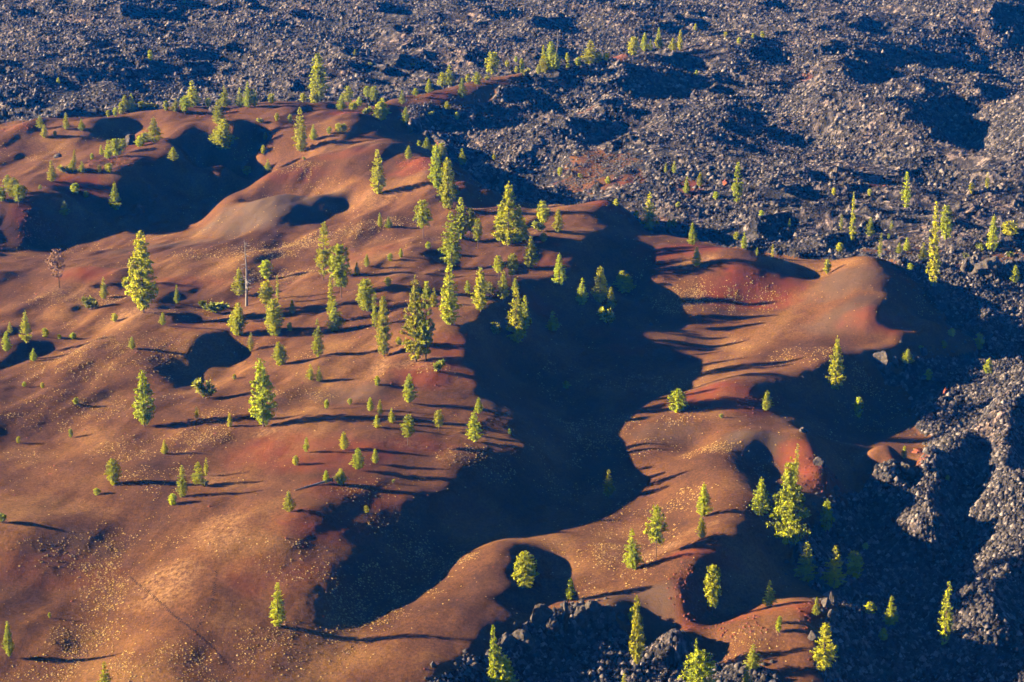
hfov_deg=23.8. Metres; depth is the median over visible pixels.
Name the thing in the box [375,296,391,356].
pine tree
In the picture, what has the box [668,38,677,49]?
pine tree
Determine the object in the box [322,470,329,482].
pine tree
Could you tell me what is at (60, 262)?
dead pine
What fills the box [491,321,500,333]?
shrub
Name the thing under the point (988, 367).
pine sapling
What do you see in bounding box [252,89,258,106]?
pine tree
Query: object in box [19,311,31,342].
pine tree
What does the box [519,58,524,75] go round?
pine tree
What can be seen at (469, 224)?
pine tree
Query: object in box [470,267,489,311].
pine tree
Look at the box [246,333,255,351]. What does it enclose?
pine tree
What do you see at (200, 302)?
shrub
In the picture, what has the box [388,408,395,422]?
pine tree
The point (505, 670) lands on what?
pine tree
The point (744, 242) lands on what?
pine tree
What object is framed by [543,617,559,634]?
rock outcrop
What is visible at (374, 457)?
pine tree
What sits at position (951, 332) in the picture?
pine sapling
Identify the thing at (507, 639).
boulder
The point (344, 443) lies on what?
pine tree
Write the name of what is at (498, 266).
pine tree
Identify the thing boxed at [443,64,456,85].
pine tree
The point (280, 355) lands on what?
pine tree
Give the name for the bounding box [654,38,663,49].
shrub
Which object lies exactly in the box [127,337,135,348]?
pine tree
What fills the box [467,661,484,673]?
boulder
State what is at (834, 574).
pine tree
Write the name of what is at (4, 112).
boulder
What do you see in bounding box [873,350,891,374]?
rock outcrop
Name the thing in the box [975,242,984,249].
shrub
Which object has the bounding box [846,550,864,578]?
pine sapling
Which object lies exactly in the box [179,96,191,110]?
pine tree
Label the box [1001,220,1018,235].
pine sapling
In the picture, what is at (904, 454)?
pine tree
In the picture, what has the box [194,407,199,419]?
pine tree
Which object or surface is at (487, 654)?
rock outcrop
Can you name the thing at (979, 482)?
boulder
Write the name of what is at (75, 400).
pine sapling
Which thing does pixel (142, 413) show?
pine tree
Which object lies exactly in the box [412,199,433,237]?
pine tree
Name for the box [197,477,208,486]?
shrub
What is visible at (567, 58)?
pine tree
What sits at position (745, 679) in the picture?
pine tree
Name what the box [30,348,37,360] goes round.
pine tree
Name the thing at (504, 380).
cinder rubble
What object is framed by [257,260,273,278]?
pine sapling
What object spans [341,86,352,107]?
pine tree
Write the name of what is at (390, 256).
pine sapling
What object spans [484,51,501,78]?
pine tree
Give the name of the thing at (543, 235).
pine sapling
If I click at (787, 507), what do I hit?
pine tree
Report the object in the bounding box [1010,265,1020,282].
pine tree
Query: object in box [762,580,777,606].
pine tree
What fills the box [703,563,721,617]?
pine tree
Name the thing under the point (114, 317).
pine sapling
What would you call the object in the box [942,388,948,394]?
boulder
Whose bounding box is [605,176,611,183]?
pine sapling
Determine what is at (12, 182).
pine tree
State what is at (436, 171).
pine tree
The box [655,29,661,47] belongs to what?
pine tree
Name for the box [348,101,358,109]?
pine sapling
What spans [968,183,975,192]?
pine sapling
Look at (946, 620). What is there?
pine tree
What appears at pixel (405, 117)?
pine tree
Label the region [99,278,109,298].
pine tree
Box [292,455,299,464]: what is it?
pine sapling
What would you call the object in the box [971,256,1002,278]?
rock outcrop
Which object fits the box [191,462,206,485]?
pine tree
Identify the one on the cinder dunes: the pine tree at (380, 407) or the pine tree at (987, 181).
the pine tree at (380, 407)
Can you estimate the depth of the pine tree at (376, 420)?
572.78 m
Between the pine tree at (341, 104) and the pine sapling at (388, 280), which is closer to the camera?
the pine sapling at (388, 280)
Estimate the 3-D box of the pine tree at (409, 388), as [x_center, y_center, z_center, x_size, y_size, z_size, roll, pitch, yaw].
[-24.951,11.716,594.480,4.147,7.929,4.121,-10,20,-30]
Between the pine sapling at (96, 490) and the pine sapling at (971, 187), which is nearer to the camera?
the pine sapling at (96, 490)
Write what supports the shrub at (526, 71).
on the cinder dunes
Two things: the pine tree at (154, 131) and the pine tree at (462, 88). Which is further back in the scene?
the pine tree at (462, 88)
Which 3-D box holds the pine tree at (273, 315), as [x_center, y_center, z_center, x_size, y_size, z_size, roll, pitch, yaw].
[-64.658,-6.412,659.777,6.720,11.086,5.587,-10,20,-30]
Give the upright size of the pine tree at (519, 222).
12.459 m
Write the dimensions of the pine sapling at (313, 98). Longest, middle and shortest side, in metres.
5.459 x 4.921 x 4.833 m
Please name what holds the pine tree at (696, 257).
on the cinder dunes
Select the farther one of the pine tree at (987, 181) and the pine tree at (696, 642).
the pine tree at (987, 181)
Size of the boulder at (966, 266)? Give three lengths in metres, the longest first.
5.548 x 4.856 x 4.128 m
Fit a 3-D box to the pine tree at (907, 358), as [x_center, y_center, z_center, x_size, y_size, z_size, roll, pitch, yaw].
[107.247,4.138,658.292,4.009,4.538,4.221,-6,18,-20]
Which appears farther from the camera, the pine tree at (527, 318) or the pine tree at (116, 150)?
the pine tree at (116, 150)
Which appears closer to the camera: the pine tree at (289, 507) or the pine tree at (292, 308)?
the pine tree at (289, 507)
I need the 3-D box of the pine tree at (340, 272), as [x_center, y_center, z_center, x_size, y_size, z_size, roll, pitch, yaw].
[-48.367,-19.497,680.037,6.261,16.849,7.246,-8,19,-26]
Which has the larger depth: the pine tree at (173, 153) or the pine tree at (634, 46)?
the pine tree at (634, 46)
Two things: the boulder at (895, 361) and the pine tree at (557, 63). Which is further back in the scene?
the pine tree at (557, 63)
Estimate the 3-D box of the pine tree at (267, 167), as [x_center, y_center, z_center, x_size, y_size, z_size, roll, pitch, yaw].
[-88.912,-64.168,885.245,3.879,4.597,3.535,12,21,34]
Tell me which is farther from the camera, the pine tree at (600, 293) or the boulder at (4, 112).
the boulder at (4, 112)
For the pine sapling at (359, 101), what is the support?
on the cinder dunes
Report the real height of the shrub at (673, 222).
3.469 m
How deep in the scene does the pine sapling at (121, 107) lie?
955.01 m
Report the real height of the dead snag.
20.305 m
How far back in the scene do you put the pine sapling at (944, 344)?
675.42 m
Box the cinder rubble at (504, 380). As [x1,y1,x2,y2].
[0,110,942,669]
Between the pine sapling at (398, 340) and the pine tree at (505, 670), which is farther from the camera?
the pine sapling at (398, 340)
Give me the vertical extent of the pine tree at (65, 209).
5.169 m
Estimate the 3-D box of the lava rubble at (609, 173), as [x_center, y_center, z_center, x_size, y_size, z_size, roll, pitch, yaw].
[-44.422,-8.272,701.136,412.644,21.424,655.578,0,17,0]
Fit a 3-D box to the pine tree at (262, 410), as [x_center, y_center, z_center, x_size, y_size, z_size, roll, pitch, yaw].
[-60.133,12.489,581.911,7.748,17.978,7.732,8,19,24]
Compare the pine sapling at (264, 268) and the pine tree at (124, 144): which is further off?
the pine tree at (124, 144)
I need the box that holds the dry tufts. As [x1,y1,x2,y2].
[0,118,1023,681]
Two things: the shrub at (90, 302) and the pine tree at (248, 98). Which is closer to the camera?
the shrub at (90, 302)
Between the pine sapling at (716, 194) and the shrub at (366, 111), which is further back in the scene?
the shrub at (366, 111)
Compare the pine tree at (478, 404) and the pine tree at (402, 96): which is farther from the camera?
the pine tree at (402, 96)
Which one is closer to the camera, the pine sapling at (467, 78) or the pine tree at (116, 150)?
the pine tree at (116, 150)
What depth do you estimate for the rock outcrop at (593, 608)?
485.70 m
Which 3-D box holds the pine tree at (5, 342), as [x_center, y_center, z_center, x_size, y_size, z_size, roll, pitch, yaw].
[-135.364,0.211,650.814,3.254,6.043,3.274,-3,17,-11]
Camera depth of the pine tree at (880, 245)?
735.45 m
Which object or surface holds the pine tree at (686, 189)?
on the cinder dunes
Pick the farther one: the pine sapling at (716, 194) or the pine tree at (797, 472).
the pine sapling at (716, 194)
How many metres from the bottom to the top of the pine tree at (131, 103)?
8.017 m
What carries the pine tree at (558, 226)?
on the cinder dunes
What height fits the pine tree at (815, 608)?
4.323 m
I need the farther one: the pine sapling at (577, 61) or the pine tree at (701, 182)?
the pine sapling at (577, 61)
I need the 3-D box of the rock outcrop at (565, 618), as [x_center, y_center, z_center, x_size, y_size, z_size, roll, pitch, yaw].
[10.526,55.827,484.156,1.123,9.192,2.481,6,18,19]
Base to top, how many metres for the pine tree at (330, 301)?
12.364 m
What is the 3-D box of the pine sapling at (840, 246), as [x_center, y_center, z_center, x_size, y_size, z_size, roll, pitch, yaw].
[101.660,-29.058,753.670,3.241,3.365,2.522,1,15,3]
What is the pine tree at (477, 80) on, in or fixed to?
on the cinder dunes
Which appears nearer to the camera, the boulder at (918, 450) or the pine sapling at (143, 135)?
the boulder at (918, 450)
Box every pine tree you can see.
[1,175,10,188]
[1,331,12,350]
[2,622,15,657]
[7,178,18,196]
[7,321,12,332]
[12,183,23,205]
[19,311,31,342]
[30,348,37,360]
[35,116,44,127]
[40,124,48,137]
[46,160,57,180]
[60,202,69,214]
[62,112,69,129]
[67,160,77,171]
[72,150,76,164]
[77,119,85,129]
[77,161,86,172]
[97,662,111,681]
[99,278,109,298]
[103,139,112,157]
[104,458,121,485]
[107,138,122,159]
[109,183,120,209]
[119,94,128,111]
[119,138,128,150]
[124,230,158,312]
[127,93,135,112]
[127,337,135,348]
[132,369,156,426]
[146,117,163,142]
[159,312,165,324]
[160,439,168,453]
[167,147,178,160]
[170,98,180,111]
[173,284,180,303]
[175,465,188,496]
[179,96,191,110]
[184,80,200,106]
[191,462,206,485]
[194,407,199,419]
[203,460,208,474]
[208,119,238,149]
[211,100,225,124]
[218,87,230,106]
[226,302,248,334]
[226,413,232,426]
[231,268,249,295]
[235,88,244,106]
[241,82,254,106]
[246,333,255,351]
[248,358,278,426]
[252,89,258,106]
[257,280,274,303]
[263,298,284,335]
[264,160,270,170]
[269,582,286,626]
[271,342,289,365]
[276,275,279,299]
[282,490,295,511]
[288,300,296,312]
[292,107,307,151]
[303,437,309,451]
[305,364,314,379]
[308,53,330,101]
[309,124,318,139]
[311,318,325,356]
[314,222,331,279]
[315,366,322,381]
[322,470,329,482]
[324,301,345,330]
[326,243,351,297]
[326,278,337,318]
[334,468,349,484]
[336,94,347,110]
[339,431,349,449]
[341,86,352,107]
[348,448,364,469]
[353,262,359,275]
[355,278,376,310]
[363,86,370,97]
[363,254,369,266]
[367,397,374,410]
[369,86,379,99]
[370,150,386,193]
[371,292,377,328]
[371,449,378,463]
[372,98,390,119]
[372,414,380,427]
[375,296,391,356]
[376,213,381,226]
[377,399,383,414]
[385,216,392,227]
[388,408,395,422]
[398,90,405,103]
[399,275,431,361]
[399,414,414,444]
[400,106,408,122]
[402,373,417,402]
[404,145,413,158]
[412,88,418,97]
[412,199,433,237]
[416,281,435,361]
[422,137,430,148]
[425,79,433,92]
[427,144,442,189]
[429,288,438,306]
[432,410,444,430]
[436,157,459,209]
[437,72,445,86]
[438,143,447,156]
[438,211,461,265]
[438,263,462,324]
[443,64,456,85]
[453,197,469,238]
[457,78,467,97]
[457,148,466,164]
[462,207,477,232]
[464,281,471,293]
[466,410,483,441]
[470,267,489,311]
[471,72,481,88]
[472,219,482,247]
[475,397,483,413]
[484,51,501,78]
[487,646,518,681]
[488,625,501,681]
[490,206,504,241]
[491,181,525,245]
[493,255,504,272]
[495,270,509,298]
[505,288,526,342]
[506,252,518,280]
[511,204,527,242]
[511,278,518,291]
[511,551,538,587]
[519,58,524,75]
[521,218,529,240]
[521,296,531,329]
[523,234,539,267]
[536,201,550,225]
[537,55,549,72]
[539,45,544,70]
[544,41,558,69]
[545,311,559,330]
[549,52,561,68]
[551,253,567,285]
[552,209,564,231]
[565,52,569,62]
[565,577,575,600]
[575,278,588,304]
[581,40,598,63]
[590,266,609,303]
[602,469,615,496]
[605,286,616,309]
[613,271,635,292]
[621,528,643,569]
[627,36,639,54]
[628,595,646,663]
[640,33,648,51]
[640,191,659,229]
[643,505,668,556]
[648,41,653,50]
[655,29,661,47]
[666,388,688,411]
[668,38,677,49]
[677,30,683,49]
[677,648,719,681]
[683,177,691,193]
[687,638,697,681]
[688,223,698,244]
[691,247,701,266]
[695,516,706,537]
[696,172,703,185]
[696,484,712,516]
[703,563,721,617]
[731,162,743,203]
[740,233,746,247]
[741,665,752,681]
[743,644,762,669]
[749,477,771,516]
[760,390,774,410]
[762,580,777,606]
[766,457,811,547]
[793,444,799,487]
[794,542,817,581]
[810,622,838,672]
[811,597,820,614]
[820,546,846,588]
[825,337,846,390]
[849,192,855,240]
[865,218,874,235]
[877,233,882,257]
[883,596,899,626]
[896,243,902,252]
[900,172,911,208]
[901,349,914,363]
[901,445,907,457]
[903,237,910,250]
[917,242,929,260]
[926,201,941,285]
[937,582,954,647]
[938,204,954,250]
[985,172,989,187]
[986,214,1000,250]
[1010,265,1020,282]
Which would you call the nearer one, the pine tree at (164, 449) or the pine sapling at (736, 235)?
the pine tree at (164, 449)
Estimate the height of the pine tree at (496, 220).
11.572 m
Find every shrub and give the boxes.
[0,513,7,522]
[56,165,70,172]
[81,295,99,309]
[145,102,157,109]
[191,377,216,398]
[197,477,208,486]
[198,300,206,305]
[201,301,230,313]
[362,106,371,114]
[433,359,445,371]
[486,281,495,295]
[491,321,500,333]
[522,67,530,75]
[531,220,545,231]
[596,307,614,324]
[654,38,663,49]
[670,219,677,227]
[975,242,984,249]
[1006,251,1014,257]
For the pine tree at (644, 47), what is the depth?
1051.35 m
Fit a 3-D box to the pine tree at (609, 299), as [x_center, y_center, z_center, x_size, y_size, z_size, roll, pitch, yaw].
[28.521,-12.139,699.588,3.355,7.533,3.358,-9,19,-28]
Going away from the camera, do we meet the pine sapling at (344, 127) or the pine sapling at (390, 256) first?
the pine sapling at (390, 256)
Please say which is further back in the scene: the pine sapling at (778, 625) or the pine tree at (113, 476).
the pine tree at (113, 476)
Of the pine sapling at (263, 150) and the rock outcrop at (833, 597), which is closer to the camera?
the rock outcrop at (833, 597)
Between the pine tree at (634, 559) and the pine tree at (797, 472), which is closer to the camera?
the pine tree at (634, 559)
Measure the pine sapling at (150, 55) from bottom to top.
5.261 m
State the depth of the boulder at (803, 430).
589.64 m
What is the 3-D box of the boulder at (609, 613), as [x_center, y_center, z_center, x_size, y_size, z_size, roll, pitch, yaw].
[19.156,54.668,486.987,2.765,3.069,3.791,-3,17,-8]
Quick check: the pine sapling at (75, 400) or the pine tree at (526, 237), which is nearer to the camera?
the pine sapling at (75, 400)
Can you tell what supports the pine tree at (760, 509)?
on the cinder dunes
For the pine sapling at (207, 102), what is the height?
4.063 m
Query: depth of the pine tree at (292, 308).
675.32 m
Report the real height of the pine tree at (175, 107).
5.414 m
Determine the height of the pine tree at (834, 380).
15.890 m
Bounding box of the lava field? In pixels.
[0,0,1023,681]
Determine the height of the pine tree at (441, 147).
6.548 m
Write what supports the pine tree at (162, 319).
on the cinder dunes
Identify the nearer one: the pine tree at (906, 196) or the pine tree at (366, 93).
the pine tree at (906, 196)
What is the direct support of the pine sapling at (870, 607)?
on the cinder dunes
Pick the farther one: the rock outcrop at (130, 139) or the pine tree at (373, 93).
the pine tree at (373, 93)
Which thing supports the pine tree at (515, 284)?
on the cinder dunes
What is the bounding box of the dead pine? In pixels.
[45,249,65,287]
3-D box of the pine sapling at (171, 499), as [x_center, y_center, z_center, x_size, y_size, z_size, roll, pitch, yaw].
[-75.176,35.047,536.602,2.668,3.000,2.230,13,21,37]
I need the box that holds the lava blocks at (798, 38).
[0,0,1023,260]
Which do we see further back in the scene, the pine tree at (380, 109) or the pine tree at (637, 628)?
the pine tree at (380, 109)
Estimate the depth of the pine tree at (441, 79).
1007.32 m
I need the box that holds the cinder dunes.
[0,55,1023,681]
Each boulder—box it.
[2,107,7,117]
[54,153,61,157]
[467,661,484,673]
[500,632,515,648]
[602,604,615,621]
[722,179,728,185]
[799,427,807,432]
[807,630,816,640]
[821,597,830,607]
[890,356,898,367]
[912,448,922,452]
[920,347,927,355]
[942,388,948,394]
[960,260,973,271]
[973,477,983,489]
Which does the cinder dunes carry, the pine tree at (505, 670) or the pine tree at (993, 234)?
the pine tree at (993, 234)
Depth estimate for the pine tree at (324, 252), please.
698.61 m
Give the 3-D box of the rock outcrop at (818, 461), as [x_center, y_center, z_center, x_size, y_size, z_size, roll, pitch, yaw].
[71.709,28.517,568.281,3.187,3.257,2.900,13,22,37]
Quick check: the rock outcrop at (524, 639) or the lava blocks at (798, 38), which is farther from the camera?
the lava blocks at (798, 38)
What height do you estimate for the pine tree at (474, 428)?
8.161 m
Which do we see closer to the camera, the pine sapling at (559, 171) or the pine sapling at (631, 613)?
the pine sapling at (631, 613)
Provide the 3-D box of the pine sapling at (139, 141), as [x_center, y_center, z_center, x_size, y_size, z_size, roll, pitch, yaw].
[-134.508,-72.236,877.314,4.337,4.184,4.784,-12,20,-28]
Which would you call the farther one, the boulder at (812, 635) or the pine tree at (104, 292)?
the pine tree at (104, 292)
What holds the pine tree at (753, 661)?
on the lava blocks at (1007, 671)
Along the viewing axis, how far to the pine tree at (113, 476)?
548.30 m
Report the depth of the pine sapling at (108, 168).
843.30 m
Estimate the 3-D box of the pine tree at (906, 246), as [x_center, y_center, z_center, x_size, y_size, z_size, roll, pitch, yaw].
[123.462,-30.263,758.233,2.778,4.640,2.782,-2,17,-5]
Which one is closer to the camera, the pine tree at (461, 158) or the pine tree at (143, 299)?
the pine tree at (143, 299)
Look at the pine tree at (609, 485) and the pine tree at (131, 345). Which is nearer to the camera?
the pine tree at (609, 485)
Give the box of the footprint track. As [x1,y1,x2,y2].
[124,570,236,670]
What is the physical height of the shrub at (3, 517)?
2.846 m
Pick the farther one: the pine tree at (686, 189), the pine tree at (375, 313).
the pine tree at (686, 189)
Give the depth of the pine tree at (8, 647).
467.70 m
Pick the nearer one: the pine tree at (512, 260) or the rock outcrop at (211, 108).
the pine tree at (512, 260)
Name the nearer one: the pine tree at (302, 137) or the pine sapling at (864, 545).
the pine sapling at (864, 545)
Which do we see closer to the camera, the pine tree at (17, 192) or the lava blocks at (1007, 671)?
the lava blocks at (1007, 671)
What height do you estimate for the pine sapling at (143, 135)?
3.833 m
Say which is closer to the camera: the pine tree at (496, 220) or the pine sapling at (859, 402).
the pine sapling at (859, 402)
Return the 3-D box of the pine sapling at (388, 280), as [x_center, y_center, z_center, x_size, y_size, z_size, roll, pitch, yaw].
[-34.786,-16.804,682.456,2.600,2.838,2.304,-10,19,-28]
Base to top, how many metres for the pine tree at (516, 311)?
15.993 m
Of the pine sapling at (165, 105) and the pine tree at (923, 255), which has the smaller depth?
the pine tree at (923, 255)
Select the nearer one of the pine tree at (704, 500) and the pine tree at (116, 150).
the pine tree at (704, 500)
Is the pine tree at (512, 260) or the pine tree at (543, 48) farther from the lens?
the pine tree at (543, 48)
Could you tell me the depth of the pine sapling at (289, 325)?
662.71 m
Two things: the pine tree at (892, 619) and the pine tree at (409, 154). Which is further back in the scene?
the pine tree at (409, 154)
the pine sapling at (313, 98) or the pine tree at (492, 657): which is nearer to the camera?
the pine tree at (492, 657)
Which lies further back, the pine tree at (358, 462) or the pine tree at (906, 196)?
the pine tree at (906, 196)
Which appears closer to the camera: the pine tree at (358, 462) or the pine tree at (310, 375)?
the pine tree at (358, 462)
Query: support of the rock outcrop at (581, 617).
on the cinder dunes
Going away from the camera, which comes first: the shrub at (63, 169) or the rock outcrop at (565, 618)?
the rock outcrop at (565, 618)
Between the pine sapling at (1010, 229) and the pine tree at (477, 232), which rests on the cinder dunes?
the pine tree at (477, 232)
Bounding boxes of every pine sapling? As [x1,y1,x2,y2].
[0,187,6,200]
[19,185,27,197]
[41,328,49,336]
[68,332,76,338]
[68,428,73,436]
[70,183,79,193]
[72,397,78,403]
[94,488,100,494]
[104,163,112,172]
[111,313,118,321]
[118,103,124,113]
[121,277,128,288]
[134,135,144,145]
[137,101,145,108]
[140,132,149,141]
[147,50,153,59]
[162,100,168,110]
[167,493,176,504]
[204,98,210,106]
[242,166,250,173]
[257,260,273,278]
[260,145,266,153]
[267,93,274,103]
[287,114,292,122]
[287,322,291,330]
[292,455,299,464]
[300,93,306,101]
[307,91,319,102]
[324,400,328,408]
[335,123,341,132]
[341,123,347,131]
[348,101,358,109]
[355,97,363,105]
[374,376,380,385]
[384,277,391,285]
[387,253,392,260]
[395,337,402,344]
[425,241,430,248]
[444,102,450,109]
[465,74,469,82]
[540,232,547,241]
[557,167,562,175]
[563,381,570,388]
[574,57,581,65]
[595,52,602,61]
[603,53,609,60]
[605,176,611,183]
[628,607,633,621]
[713,192,719,198]
[733,232,739,239]
[775,619,781,631]
[820,499,835,531]
[823,259,831,273]
[835,242,844,251]
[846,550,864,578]
[853,397,863,416]
[862,543,869,549]
[864,601,876,613]
[878,628,887,640]
[907,263,913,270]
[923,368,932,379]
[942,340,946,347]
[947,328,955,336]
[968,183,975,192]
[973,333,984,348]
[983,358,993,372]
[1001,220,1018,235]
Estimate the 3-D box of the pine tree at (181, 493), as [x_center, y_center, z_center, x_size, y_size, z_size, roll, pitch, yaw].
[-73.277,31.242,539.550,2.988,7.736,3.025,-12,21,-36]
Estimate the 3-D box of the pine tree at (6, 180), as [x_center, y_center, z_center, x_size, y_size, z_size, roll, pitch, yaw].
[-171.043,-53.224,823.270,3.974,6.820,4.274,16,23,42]
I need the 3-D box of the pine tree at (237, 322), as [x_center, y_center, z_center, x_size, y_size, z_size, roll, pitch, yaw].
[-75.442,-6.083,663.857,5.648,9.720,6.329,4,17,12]
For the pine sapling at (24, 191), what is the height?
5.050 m
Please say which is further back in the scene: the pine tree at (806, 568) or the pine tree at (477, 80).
the pine tree at (477, 80)
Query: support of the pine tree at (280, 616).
on the cinder dunes
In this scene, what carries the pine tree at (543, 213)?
on the cinder dunes
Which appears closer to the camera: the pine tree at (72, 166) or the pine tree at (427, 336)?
the pine tree at (427, 336)
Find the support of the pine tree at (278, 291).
on the cinder dunes
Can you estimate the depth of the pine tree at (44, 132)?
900.71 m
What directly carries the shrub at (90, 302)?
on the cinder dunes
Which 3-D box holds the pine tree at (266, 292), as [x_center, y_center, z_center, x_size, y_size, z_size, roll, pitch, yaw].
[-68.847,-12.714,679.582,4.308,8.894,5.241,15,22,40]
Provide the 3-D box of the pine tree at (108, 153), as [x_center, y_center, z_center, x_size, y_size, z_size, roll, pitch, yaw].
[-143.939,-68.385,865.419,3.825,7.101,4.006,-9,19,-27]
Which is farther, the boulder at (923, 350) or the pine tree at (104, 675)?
the boulder at (923, 350)
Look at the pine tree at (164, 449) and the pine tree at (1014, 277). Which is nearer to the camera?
the pine tree at (164, 449)
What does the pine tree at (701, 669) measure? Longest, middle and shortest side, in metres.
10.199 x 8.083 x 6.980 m
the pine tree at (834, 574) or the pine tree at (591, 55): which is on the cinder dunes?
the pine tree at (591, 55)
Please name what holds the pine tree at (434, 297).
on the cinder dunes
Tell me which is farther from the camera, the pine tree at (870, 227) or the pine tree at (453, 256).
the pine tree at (870, 227)
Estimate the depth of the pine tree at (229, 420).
585.27 m
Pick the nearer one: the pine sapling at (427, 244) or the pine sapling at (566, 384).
the pine sapling at (566, 384)
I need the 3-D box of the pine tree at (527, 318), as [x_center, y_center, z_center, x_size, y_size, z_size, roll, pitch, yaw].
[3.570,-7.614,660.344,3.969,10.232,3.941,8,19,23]
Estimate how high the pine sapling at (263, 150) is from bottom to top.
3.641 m
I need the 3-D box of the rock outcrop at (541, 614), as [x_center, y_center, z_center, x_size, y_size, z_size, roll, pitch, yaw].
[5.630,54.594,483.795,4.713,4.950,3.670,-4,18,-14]
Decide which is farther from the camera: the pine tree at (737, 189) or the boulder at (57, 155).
the boulder at (57, 155)
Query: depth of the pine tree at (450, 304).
634.77 m
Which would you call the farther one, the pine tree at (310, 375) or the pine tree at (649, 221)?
the pine tree at (649, 221)
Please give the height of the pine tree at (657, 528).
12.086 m
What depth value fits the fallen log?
536.92 m
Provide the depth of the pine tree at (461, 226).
736.45 m
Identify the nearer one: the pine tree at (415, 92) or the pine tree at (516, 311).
the pine tree at (516, 311)
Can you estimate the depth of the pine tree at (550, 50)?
998.46 m
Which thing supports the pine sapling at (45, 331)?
on the cinder dunes
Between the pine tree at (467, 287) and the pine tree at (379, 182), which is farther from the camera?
the pine tree at (379, 182)
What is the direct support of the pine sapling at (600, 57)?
on the cinder dunes
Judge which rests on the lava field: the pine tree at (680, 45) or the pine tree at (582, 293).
the pine tree at (680, 45)
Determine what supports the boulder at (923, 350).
on the cinder dunes
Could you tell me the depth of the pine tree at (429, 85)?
960.81 m
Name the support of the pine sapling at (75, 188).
on the cinder dunes
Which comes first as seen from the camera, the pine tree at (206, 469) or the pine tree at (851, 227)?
the pine tree at (206, 469)
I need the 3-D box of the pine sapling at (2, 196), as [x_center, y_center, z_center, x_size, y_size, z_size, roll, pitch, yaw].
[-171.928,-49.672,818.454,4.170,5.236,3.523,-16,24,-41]
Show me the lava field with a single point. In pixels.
(820, 214)
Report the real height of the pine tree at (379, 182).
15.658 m
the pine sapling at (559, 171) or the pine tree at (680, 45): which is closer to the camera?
the pine sapling at (559, 171)
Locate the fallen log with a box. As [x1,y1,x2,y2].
[294,476,332,490]
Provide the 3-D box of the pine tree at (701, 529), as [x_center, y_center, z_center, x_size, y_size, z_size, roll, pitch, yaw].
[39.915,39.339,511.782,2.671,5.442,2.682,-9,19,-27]
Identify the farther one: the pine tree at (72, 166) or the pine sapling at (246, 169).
the pine sapling at (246, 169)
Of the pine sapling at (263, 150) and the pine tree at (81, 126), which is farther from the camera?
the pine tree at (81, 126)
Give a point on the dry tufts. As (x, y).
(356, 230)
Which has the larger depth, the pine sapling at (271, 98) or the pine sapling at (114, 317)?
the pine sapling at (271, 98)
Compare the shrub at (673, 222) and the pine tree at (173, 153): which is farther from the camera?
the pine tree at (173, 153)
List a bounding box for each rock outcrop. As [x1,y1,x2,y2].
[125,134,135,144]
[208,105,215,111]
[485,649,499,662]
[512,629,534,651]
[530,604,552,624]
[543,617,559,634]
[562,598,568,631]
[574,605,589,628]
[585,600,601,620]
[813,456,825,467]
[827,609,836,621]
[829,591,836,604]
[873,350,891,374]
[900,462,915,477]
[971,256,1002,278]
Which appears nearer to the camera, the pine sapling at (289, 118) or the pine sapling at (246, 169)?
the pine sapling at (246, 169)
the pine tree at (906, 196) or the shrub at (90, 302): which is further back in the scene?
the pine tree at (906, 196)
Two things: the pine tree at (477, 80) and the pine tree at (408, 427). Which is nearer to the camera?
the pine tree at (408, 427)
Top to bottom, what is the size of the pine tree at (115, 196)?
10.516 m
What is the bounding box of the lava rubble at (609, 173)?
[5,73,1019,681]
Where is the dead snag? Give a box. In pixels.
[238,241,252,305]
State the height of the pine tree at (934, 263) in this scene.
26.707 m
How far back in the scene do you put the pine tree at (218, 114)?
901.00 m
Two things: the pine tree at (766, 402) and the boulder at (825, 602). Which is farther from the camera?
the pine tree at (766, 402)
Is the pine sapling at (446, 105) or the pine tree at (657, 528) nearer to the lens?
the pine tree at (657, 528)
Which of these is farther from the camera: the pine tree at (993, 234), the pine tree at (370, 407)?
the pine tree at (993, 234)
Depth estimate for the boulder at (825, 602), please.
486.49 m
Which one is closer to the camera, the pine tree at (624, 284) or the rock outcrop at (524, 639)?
the rock outcrop at (524, 639)
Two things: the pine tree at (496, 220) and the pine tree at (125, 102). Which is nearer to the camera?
the pine tree at (496, 220)
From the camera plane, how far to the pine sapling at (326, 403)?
591.57 m
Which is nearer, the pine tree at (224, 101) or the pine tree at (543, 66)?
the pine tree at (224, 101)
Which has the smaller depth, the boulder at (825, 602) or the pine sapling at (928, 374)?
the boulder at (825, 602)
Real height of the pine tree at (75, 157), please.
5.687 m
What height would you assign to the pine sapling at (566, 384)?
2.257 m
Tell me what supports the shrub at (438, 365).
on the cinder dunes
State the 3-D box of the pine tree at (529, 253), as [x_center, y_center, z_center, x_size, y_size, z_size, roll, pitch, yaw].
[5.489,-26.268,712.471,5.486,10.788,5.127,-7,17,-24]
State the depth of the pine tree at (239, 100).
938.46 m
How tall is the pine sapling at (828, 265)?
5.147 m
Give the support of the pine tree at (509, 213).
on the cinder dunes
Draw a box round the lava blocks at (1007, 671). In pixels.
[429,253,1023,681]
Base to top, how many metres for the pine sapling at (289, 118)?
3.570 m
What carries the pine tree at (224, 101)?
on the cinder dunes
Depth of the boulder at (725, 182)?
830.33 m
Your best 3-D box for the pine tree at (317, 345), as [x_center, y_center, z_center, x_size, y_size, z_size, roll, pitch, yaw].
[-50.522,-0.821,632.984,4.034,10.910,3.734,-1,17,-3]
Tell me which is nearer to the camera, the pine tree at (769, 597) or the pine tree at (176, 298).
the pine tree at (769, 597)
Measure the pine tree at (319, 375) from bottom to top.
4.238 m
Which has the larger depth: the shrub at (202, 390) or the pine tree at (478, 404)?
the shrub at (202, 390)
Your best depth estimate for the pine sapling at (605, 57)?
1007.76 m
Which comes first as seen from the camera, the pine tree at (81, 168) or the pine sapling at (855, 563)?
the pine sapling at (855, 563)
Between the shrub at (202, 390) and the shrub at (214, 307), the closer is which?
the shrub at (202, 390)

